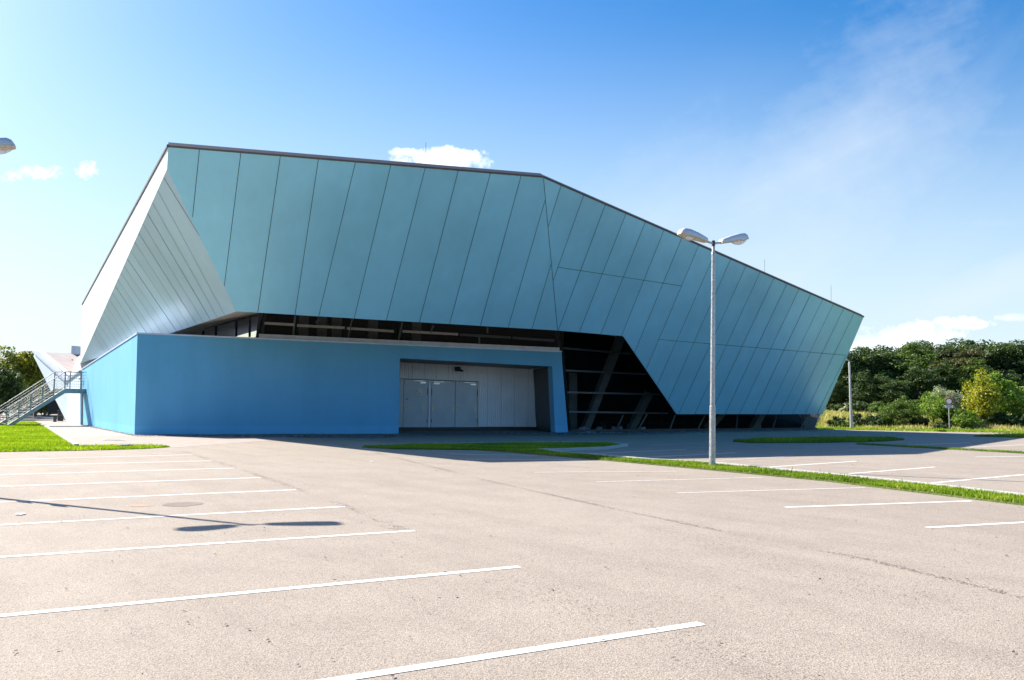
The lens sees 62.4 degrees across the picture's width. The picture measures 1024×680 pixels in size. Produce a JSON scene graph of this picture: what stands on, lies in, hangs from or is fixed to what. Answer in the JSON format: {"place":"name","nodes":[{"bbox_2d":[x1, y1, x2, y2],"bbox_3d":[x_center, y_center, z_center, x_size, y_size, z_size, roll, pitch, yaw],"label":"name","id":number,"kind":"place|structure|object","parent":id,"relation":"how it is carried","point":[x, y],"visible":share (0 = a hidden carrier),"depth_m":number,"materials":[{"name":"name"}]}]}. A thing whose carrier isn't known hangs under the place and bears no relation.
{"place":"outdoors","nodes":[
{"label":"outdoors","id":0,"kind":"place"},
{"bbox_2d":[0,421,41,424],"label":"grass","id":1,"kind":"structure","parent":0,"point":[26,422],"depth_m":53.68,"materials":[{"name":"green plant"}]},
{"bbox_2d":[0,413,64,418],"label":"side yard","id":2,"kind":"structure","parent":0,"point":[39,415],"depth_m":78.26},
{"bbox_2d":[0,363,29,414],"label":"broadleaf tree","id":3,"kind":"object","parent":2,"relation":"on","point":[11,387],"visible":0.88,"depth_m":65.47,"materials":[{"name":"green plant"}]},
{"bbox_2d":[0,345,45,416],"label":"broadleaf tree","id":4,"kind":"object","parent":2,"relation":"on","point":[26,365],"visible":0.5,"depth_m":71.54,"materials":[{"name":"green plant"}]},
{"bbox_2d":[20,376,50,416],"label":"broadleaf tree","id":5,"kind":"object","parent":2,"relation":"on","point":[41,412],"visible":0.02,"depth_m":78.03,"materials":[{"name":"green plant"}]},
{"bbox_2d":[32,346,81,424],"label":"neighbour hall","id":6,"kind":"structure","parent":2,"relation":"on","point":[69,405],"depth_m":62.36,"materials":[{"name":"paint"}]},
{"bbox_2d":[2,447,164,451],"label":"lawn","id":7,"kind":"structure","parent":0,"point":[75,450],"depth_m":27.35,"materials":[{"name":"green plant"}]},
{"bbox_2d":[0,424,169,451],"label":"grass","id":8,"kind":"structure","parent":7,"relation":"on","point":[30,437],"depth_m":30.64,"materials":[{"name":"green plant"}]},
{"bbox_2d":[0,418,295,446],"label":"footpath","id":9,"kind":"structure","parent":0,"point":[81,434],"depth_m":36.61,"materials":[{"name":"concrete"}]},
{"bbox_2d":[0,410,33,420],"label":"barrier rail","id":10,"kind":"object","parent":9,"relation":"on","point":[22,413],"visible":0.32,"depth_m":58.34,"materials":[{"name":"metal"}]},
{"bbox_2d":[0,371,86,425],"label":"external staircase","id":11,"kind":"structure","parent":9,"relation":"on","point":[60,392],"depth_m":51.50,"materials":[{"name":"metal"}]},
{"bbox_2d":[52,415,62,421],"bbox_3d":[-32.020,5.592,60.188,1.300,0.480,0.400,0,-4,0],"label":"bench","id":12,"kind":"object","parent":9,"relation":"on","point":[54,418],"visible":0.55,"depth_m":60.05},
{"bbox_2d":[57,410,63,420],"bbox_3d":[-33.311,5.573,62.404,0.429,0.820,0.440,0,-4,0],"label":"litter bin","id":13,"kind":"object","parent":9,"relation":"on","point":[59,418],"visible":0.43,"depth_m":62.23,"materials":[{"name":"black plastic"}]},
{"bbox_2d":[99,439,123,440],"bbox_3d":[-16.185,4.056,34.288,1.000,0.024,1.000,0,-4,0],"label":"manhole cover","id":14,"kind":"object","parent":9,"relation":"on","point":[112,440],"visible":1,"depth_m":33.97,"materials":[{"name":"concrete"}]},
{"bbox_2d":[0,429,1023,679],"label":"parking lot","id":15,"kind":"structure","parent":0,"point":[492,509],"depth_m":8.94,"materials":[{"name":"grey asphalt"}]},
{"bbox_2d":[0,137,15,154],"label":"street lamp","id":16,"kind":"object","parent":15,"relation":"on","point":[7,145],"visible":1,"depth_m":15.99,"materials":[{"name":"metal"}]},
{"bbox_2d":[43,425,78,445],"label":"kerb","id":17,"kind":"structure","parent":15,"relation":"on","point":[62,435],"depth_m":35.26,"materials":[{"name":"concrete"}]},
{"bbox_2d":[163,502,202,505],"bbox_3d":[-5.322,2.652,13.670,0.619,0.001,0.587,0,-4,0],"label":"asphalt patch","id":18,"kind":"object","parent":15,"relation":"on","point":[182,504],"visible":1,"depth_m":13.63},
{"bbox_2d":[186,452,405,529],"bbox_3d":[-6.016,3.064,19.439,0.530,0.001,18.970,3,-5,-29],"label":"asphalt joint","id":19,"kind":"object","parent":15,"relation":"on","point":[306,491],"visible":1,"depth_m":16.55,"materials":[{"name":"grey asphalt"}]},
{"bbox_2d":[102,429,753,436],"bbox_3d":[-3.388,5.128,47.811,47.068,0.001,19.884,0,-4,0],"label":"gravel bed","id":20,"kind":"object","parent":15,"relation":"on","point":[402,433],"visible":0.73,"depth_m":45.08,"materials":[{"name":"grey gravel"}]},
{"bbox_2d":[82,424,396,436],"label":"gravel stones","id":21,"kind":"object","parent":20,"relation":"on","point":[295,435],"visible":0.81,"depth_m":39.54,"materials":[{"name":"grey gravel"}]},
{"bbox_2d":[594,423,621,428],"bbox_3d":[5.716,5.204,50.299,1.663,0.493,0.852,0,-4,0],"label":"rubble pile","id":22,"kind":"object","parent":20,"relation":"on","point":[603,426],"visible":0.57,"depth_m":50.08,"materials":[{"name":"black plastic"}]},
{"bbox_2d":[0,443,1023,679],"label":"parking markings","id":23,"kind":"object","parent":15,"relation":"on","point":[488,655],"visible":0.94,"depth_m":7.79,"materials":[{"name":"paint"}]},
{"bbox_2d":[482,577,843,679],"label":"asphalt joint","id":24,"kind":"object","parent":15,"relation":"on","point":[652,625],"visible":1,"depth_m":6.39,"materials":[{"name":"grey asphalt"}]},
{"bbox_2d":[336,443,1019,597],"bbox_3d":[-1.097,3.123,19.785,0.555,0.001,29.507,2,-5,-24],"label":"asphalt joint","id":25,"kind":"object","parent":15,"relation":"on","point":[744,535],"visible":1,"depth_m":9.52,"materials":[{"name":"grey asphalt"}]},
{"bbox_2d":[362,441,1023,505],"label":"turf","id":26,"kind":"structure","parent":15,"relation":"on","point":[947,495],"depth_m":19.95,"materials":[{"name":"green plant"}]},
{"bbox_2d":[677,228,748,464],"bbox_3d":[5.334,0.266,22.268,2.096,6.358,0.340,2,-4,-20],"label":"street lamp","id":27,"kind":"object","parent":26,"relation":"on","point":[687,234],"visible":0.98,"depth_m":22.20,"materials":[{"name":"metal"}]},
{"bbox_2d":[711,431,713,446],"bbox_3d":[5.223,2.581,22.020,0.075,0.400,0.020,0,-4,0],"label":"service door","id":28,"kind":"structure","parent":27,"relation":"in","point":[712,432],"depth_m":22.01,"materials":[{"name":"metal"}]},
{"bbox_2d":[450,442,1023,494],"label":"kerb","id":29,"kind":"structure","parent":15,"relation":"on","point":[620,445],"depth_m":23.36,"materials":[{"name":"concrete"}]},
{"bbox_2d":[602,519,1019,622],"bbox_3d":[2.894,2.372,9.009,1.301,0.001,7.792,2,-4,-19],"label":"asphalt joint","id":30,"kind":"object","parent":15,"relation":"on","point":[814,571],"visible":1,"depth_m":8.22,"materials":[{"name":"grey asphalt"}]},
{"bbox_2d":[733,439,903,442],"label":"turf","id":31,"kind":"structure","parent":15,"relation":"on","point":[818,442],"depth_m":36.40,"materials":[{"name":"green plant"}]},
{"bbox_2d":[856,441,1023,453],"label":"grass","id":32,"kind":"structure","parent":15,"relation":"on","point":[959,448],"depth_m":32.13,"materials":[{"name":"green plant"}]},
{"bbox_2d":[974,436,1023,437],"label":"turf","id":33,"kind":"structure","parent":15,"relation":"on","point":[997,436],"depth_m":44.28,"materials":[{"name":"green plant"}]},
{"bbox_2d":[0,0,1023,403],"label":"sky","id":34,"kind":"structure","parent":0,"point":[871,152],"materials":[{"name":"blue"}]},
{"bbox_2d":[578,426,645,428],"bbox_3d":[5.907,5.212,49.700,4.516,0.271,0.360,2,-4,-21],"label":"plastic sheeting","id":35,"kind":"object","parent":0,"point":[619,427],"visible":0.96,"depth_m":49.59,"materials":[{"name":"plastic"}]},
{"bbox_2d":[491,429,812,434],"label":"gravel stones","id":36,"kind":"object","parent":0,"point":[638,432],"visible":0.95,"depth_m":46.52,"materials":[{"name":"grey gravel"}]},
{"bbox_2d":[733,433,902,441],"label":"grass","id":37,"kind":"structure","parent":0,"point":[819,439],"depth_m":37.61,"materials":[{"name":"green plant"}]},
{"bbox_2d":[815,406,1023,432],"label":"bank","id":38,"kind":"structure","parent":0,"point":[900,430],"depth_m":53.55,"materials":[{"name":"green plant"}]},
{"bbox_2d":[825,403,839,410],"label":"shrub","id":39,"kind":"object","parent":38,"relation":"on","point":[830,406],"visible":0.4,"depth_m":67.61,"materials":[{"name":"green plant"}]},
{"bbox_2d":[826,416,846,426],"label":"shrub","id":40,"kind":"object","parent":38,"relation":"on","point":[835,421],"visible":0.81,"depth_m":57.49,"materials":[{"name":"green plant"}]},
{"bbox_2d":[827,380,848,410],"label":"broadleaf tree","id":41,"kind":"object","parent":38,"relation":"on","point":[839,393],"visible":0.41,"depth_m":69.99,"materials":[{"name":"green plant"}]},
{"bbox_2d":[841,421,849,426],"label":"shrub","id":42,"kind":"object","parent":38,"relation":"on","point":[845,424],"visible":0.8,"depth_m":56.68,"materials":[{"name":"green plant"}]},
{"bbox_2d":[846,358,852,427],"bbox_3d":[21.781,3.479,55.402,1.206,4.958,0.340,2,-4,-20],"label":"street lamp","id":43,"kind":"object","parent":38,"relation":"on","point":[850,406],"visible":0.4,"depth_m":55.48,"materials":[{"name":"metal"}]},
{"bbox_2d":[836,401,869,412],"bbox_3d":[26.411,5.293,65.332,2.759,1.259,2.449,0,-4,0],"label":"shrub","id":44,"kind":"object","parent":38,"relation":"on","point":[861,406],"visible":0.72,"depth_m":64.92,"materials":[{"name":"green plant"}]},
{"bbox_2d":[831,345,884,408],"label":"broadleaf tree","id":45,"kind":"object","parent":38,"relation":"on","point":[856,365],"visible":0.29,"depth_m":72.91,"materials":[{"name":"green plant"}]},
{"bbox_2d":[840,344,890,411],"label":"broadleaf tree","id":46,"kind":"object","parent":38,"relation":"on","point":[876,349],"visible":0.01,"depth_m":78.29,"materials":[{"name":"green plant"}]},
{"bbox_2d":[847,413,888,426],"bbox_3d":[24.116,5.494,57.320,2.478,1.128,2.571,0,-4,0],"label":"shrub","id":47,"kind":"object","parent":38,"relation":"on","point":[867,419],"visible":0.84,"depth_m":56.82,"materials":[{"name":"green plant"}]},
{"bbox_2d":[848,371,890,407],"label":"broadleaf tree","id":48,"kind":"object","parent":38,"relation":"on","point":[869,384],"visible":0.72,"depth_m":68.36,"materials":[{"name":"green plant"}]},
{"bbox_2d":[867,401,894,413],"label":"shrub","id":49,"kind":"object","parent":38,"relation":"on","point":[873,407],"visible":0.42,"depth_m":62.57,"materials":[{"name":"green plant"}]},
{"bbox_2d":[845,347,920,396],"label":"broadleaf tree","id":50,"kind":"object","parent":38,"relation":"on","point":[884,361],"visible":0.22,"depth_m":73.32,"materials":[{"name":"green plant"}]},
{"bbox_2d":[875,413,894,424],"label":"shrub","id":51,"kind":"object","parent":38,"relation":"on","point":[889,419],"visible":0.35,"depth_m":57.21,"materials":[{"name":"green plant"}]},
{"bbox_2d":[872,377,920,409],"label":"broadleaf tree","id":52,"kind":"object","parent":38,"relation":"on","point":[897,389],"visible":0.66,"depth_m":67.20,"materials":[{"name":"green plant"}]},
{"bbox_2d":[877,398,926,426],"bbox_3d":[26.053,4.950,56.886,2.845,2.145,2.772,0,-4,0],"label":"shrub","id":53,"kind":"object","parent":38,"relation":"on","point":[899,413],"visible":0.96,"depth_m":56.41,"materials":[{"name":"green plant"}]},
{"bbox_2d":[882,341,925,355],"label":"broadleaf tree","id":54,"kind":"object","parent":38,"relation":"on","point":[896,350],"visible":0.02,"depth_m":77.19,"materials":[{"name":"green plant"}]},
{"bbox_2d":[899,395,929,414],"bbox_3d":[29.543,4.904,61.952,2.227,1.775,2.703,0,-4,0],"label":"shrub","id":55,"kind":"object","parent":38,"relation":"on","point":[915,402],"visible":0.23,"depth_m":61.60,"materials":[{"name":"green plant"}]},
{"bbox_2d":[891,339,939,380],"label":"broadleaf tree","id":56,"kind":"object","parent":38,"relation":"on","point":[922,355],"visible":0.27,"depth_m":72.97,"materials":[{"name":"green plant"}]},
{"bbox_2d":[908,416,929,426],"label":"shrub","id":57,"kind":"object","parent":38,"relation":"on","point":[923,421],"visible":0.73,"depth_m":55.82,"materials":[{"name":"green plant"}]},
{"bbox_2d":[815,426,1023,432],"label":"grass","id":58,"kind":"structure","parent":38,"relation":"on","point":[932,429],"depth_m":53.02,"materials":[{"name":"green plant"}]},
{"bbox_2d":[896,365,945,405],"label":"broadleaf tree","id":59,"kind":"object","parent":38,"relation":"on","point":[927,381],"visible":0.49,"depth_m":67.99,"materials":[{"name":"green plant"}]},
{"bbox_2d":[898,340,950,372],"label":"broadleaf tree","id":60,"kind":"object","parent":38,"relation":"on","point":[922,346],"depth_m":78.43,"materials":[{"name":"green plant"}]},
{"bbox_2d":[916,390,956,423],"bbox_3d":[28.517,4.624,56.755,2.567,2.569,2.416,-1,-5,24],"label":"shrub","id":61,"kind":"object","parent":38,"relation":"on","point":[936,410],"visible":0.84,"depth_m":56.46,"materials":[{"name":"green plant"}]},
{"bbox_2d":[932,421,950,428],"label":"shrub","id":62,"kind":"object","parent":38,"relation":"on","point":[943,424],"visible":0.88,"depth_m":54.11,"materials":[{"name":"green plant"}]},
{"bbox_2d":[918,361,969,407],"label":"broadleaf tree","id":63,"kind":"object","parent":38,"relation":"on","point":[946,378],"visible":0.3,"depth_m":68.63,"materials":[{"name":"green plant"}]},
{"bbox_2d":[931,384,965,412],"bbox_3d":[30.383,4.374,59.210,2.562,2.560,2.590,0,-4,0],"label":"shrub","id":64,"kind":"object","parent":38,"relation":"on","point":[950,394],"visible":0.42,"depth_m":58.92,"materials":[{"name":"green plant"}]},
{"bbox_2d":[945,397,952,428],"bbox_3d":[27.796,4.743,53.756,0.480,2.181,0.098,-1,-4,20],"label":"road sign","id":65,"kind":"object","parent":38,"relation":"on","point":[948,401],"visible":0.97,"depth_m":53.76,"materials":[{"name":"metal"}]},
{"bbox_2d":[941,408,958,426],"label":"shrub","id":66,"kind":"object","parent":38,"relation":"on","point":[945,420],"visible":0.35,"depth_m":56.27,"materials":[{"name":"green plant"}]},
{"bbox_2d":[928,347,988,407],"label":"broadleaf tree","id":67,"kind":"object","parent":38,"relation":"on","point":[974,353],"visible":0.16,"depth_m":70.02,"materials":[{"name":"green plant"}]},
{"bbox_2d":[918,340,1001,373],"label":"broadleaf tree","id":68,"kind":"object","parent":38,"relation":"on","point":[964,345],"visible":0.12,"depth_m":73.91,"materials":[{"name":"green plant"}]},
{"bbox_2d":[946,408,984,428],"bbox_3d":[29.295,5.179,54.815,2.234,1.527,1.958,-3,-6,42],"label":"shrub","id":69,"kind":"object","parent":38,"relation":"on","point":[971,420],"visible":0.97,"depth_m":54.51,"materials":[{"name":"green plant"}]},
{"bbox_2d":[945,357,995,408],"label":"broadleaf tree","id":70,"kind":"object","parent":38,"relation":"on","point":[969,368],"visible":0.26,"depth_m":68.07,"materials":[{"name":"green plant"}]},
{"bbox_2d":[945,337,995,359],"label":"broadleaf tree","id":71,"kind":"object","parent":38,"relation":"on","point":[984,345],"visible":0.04,"depth_m":75.75,"materials":[{"name":"green plant"}]},
{"bbox_2d":[961,367,1006,419],"bbox_3d":[31.234,3.788,55.993,2.762,3.934,2.772,-2,-5,27],"label":"yellow tree","id":72,"kind":"object","parent":38,"relation":"on","point":[981,394],"visible":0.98,"depth_m":55.57,"materials":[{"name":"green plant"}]},
{"bbox_2d":[958,342,1023,385],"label":"broadleaf tree","id":73,"kind":"object","parent":38,"relation":"on","point":[991,355],"visible":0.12,"depth_m":72.19,"materials":[{"name":"green plant"}]},
{"bbox_2d":[978,412,1013,425],"bbox_3d":[31.890,5.232,55.762,2.455,1.099,2.223,0,-4,0],"label":"shrub","id":74,"kind":"object","parent":38,"relation":"on","point":[993,418],"visible":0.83,"depth_m":55.21,"materials":[{"name":"green plant"}]},
{"bbox_2d":[984,343,1023,414],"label":"broadleaf tree","id":75,"kind":"object","parent":38,"relation":"on","point":[1004,349],"visible":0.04,"depth_m":75.51,"materials":[{"name":"green plant"}]},
{"bbox_2d":[985,370,1023,414],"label":"green sapling","id":76,"kind":"object","parent":38,"relation":"on","point":[1005,384],"visible":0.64,"depth_m":58.18,"materials":[{"name":"green plant"}]},
{"bbox_2d":[991,339,1023,408],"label":"broadleaf tree","id":77,"kind":"object","parent":38,"relation":"on","point":[1019,362],"visible":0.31,"depth_m":71.75,"materials":[{"name":"green plant"}]},
{"bbox_2d":[991,370,1023,409],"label":"broadleaf tree","id":78,"kind":"object","parent":38,"relation":"on","point":[1010,373],"visible":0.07,"depth_m":67.48,"materials":[{"name":"green plant"}]},
{"bbox_2d":[996,414,1023,426],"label":"shrub","id":79,"kind":"object","parent":38,"relation":"on","point":[1018,420],"visible":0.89,"depth_m":54.47,"materials":[{"name":"green plant"}]},
{"bbox_2d":[1005,386,1023,415],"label":"shrub","id":80,"kind":"object","parent":38,"relation":"on","point":[1017,411],"visible":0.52,"depth_m":58.53,"materials":[{"name":"green plant"}]},
{"bbox_2d":[974,431,1023,436],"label":"grass","id":81,"kind":"structure","parent":0,"point":[1005,434],"depth_m":44.77,"materials":[{"name":"green plant"}]},
{"label":"ground","id":82,"kind":"structure","parent":0,"visible":0},
{"bbox_2d":[80,142,864,434],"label":"hall building","id":83,"kind":"structure","parent":82,"relation":"on","point":[240,291],"depth_m":40.98,"materials":[{"name":"blue metal"}]},
{"bbox_2d":[186,313,261,337],"bbox_3d":[-18.191,-0.288,48.862,0.336,1.315,19.535,4,-5,-38],"label":"return window","id":84,"kind":"structure","parent":83,"relation":"in","point":[247,326],"depth_m":43.88,"materials":[{"name":"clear glass"}]},
{"bbox_2d":[399,380,402,426],"bbox_3d":[-6.264,3.526,47.074,0.390,2.650,0.072,2,-4,-18],"label":"door","id":85,"kind":"structure","parent":83,"relation":"in","point":[400,383],"depth_m":47.09,"materials":[{"name":"metal"}]},
{"bbox_2d":[403,380,427,426],"bbox_3d":[-5.390,3.559,47.332,1.350,2.632,0.105,2,-4,-18],"label":"door","id":86,"kind":"structure","parent":83,"relation":"in","point":[415,408],"depth_m":47.33,"materials":[{"name":"metal"}]},
{"bbox_2d":[416,389,422,394],"bbox_3d":[-5.191,2.922,47.432,0.441,0.290,0.013,2,-4,-18],"label":"warning sign","id":87,"kind":"object","parent":83,"relation":"attached to","point":[419,392],"visible":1,"depth_m":47.42,"materials":[{"name":"white plastic"}]},
{"bbox_2d":[431,381,454,426],"bbox_3d":[-3.892,3.624,47.789,1.362,2.590,0.134,2,-4,-18],"label":"door","id":88,"kind":"structure","parent":83,"relation":"in","point":[442,392],"depth_m":47.81,"materials":[{"name":"metal"}]},
{"bbox_2d":[454,367,462,371],"bbox_3d":[-3.054,1.665,47.983,0.523,0.309,0.395,-4,-6,45],"label":"floodlight","id":89,"kind":"object","parent":83,"relation":"attached to","point":[458,369],"visible":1,"depth_m":47.92,"materials":[{"name":"black plastic"}]},
{"bbox_2d":[455,382,477,426],"bbox_3d":[-2.589,3.675,48.199,1.301,2.565,0.134,2,-4,-18],"label":"door","id":90,"kind":"structure","parent":83,"relation":"in","point":[466,393],"depth_m":48.22,"materials":[{"name":"metal"}]}
]}

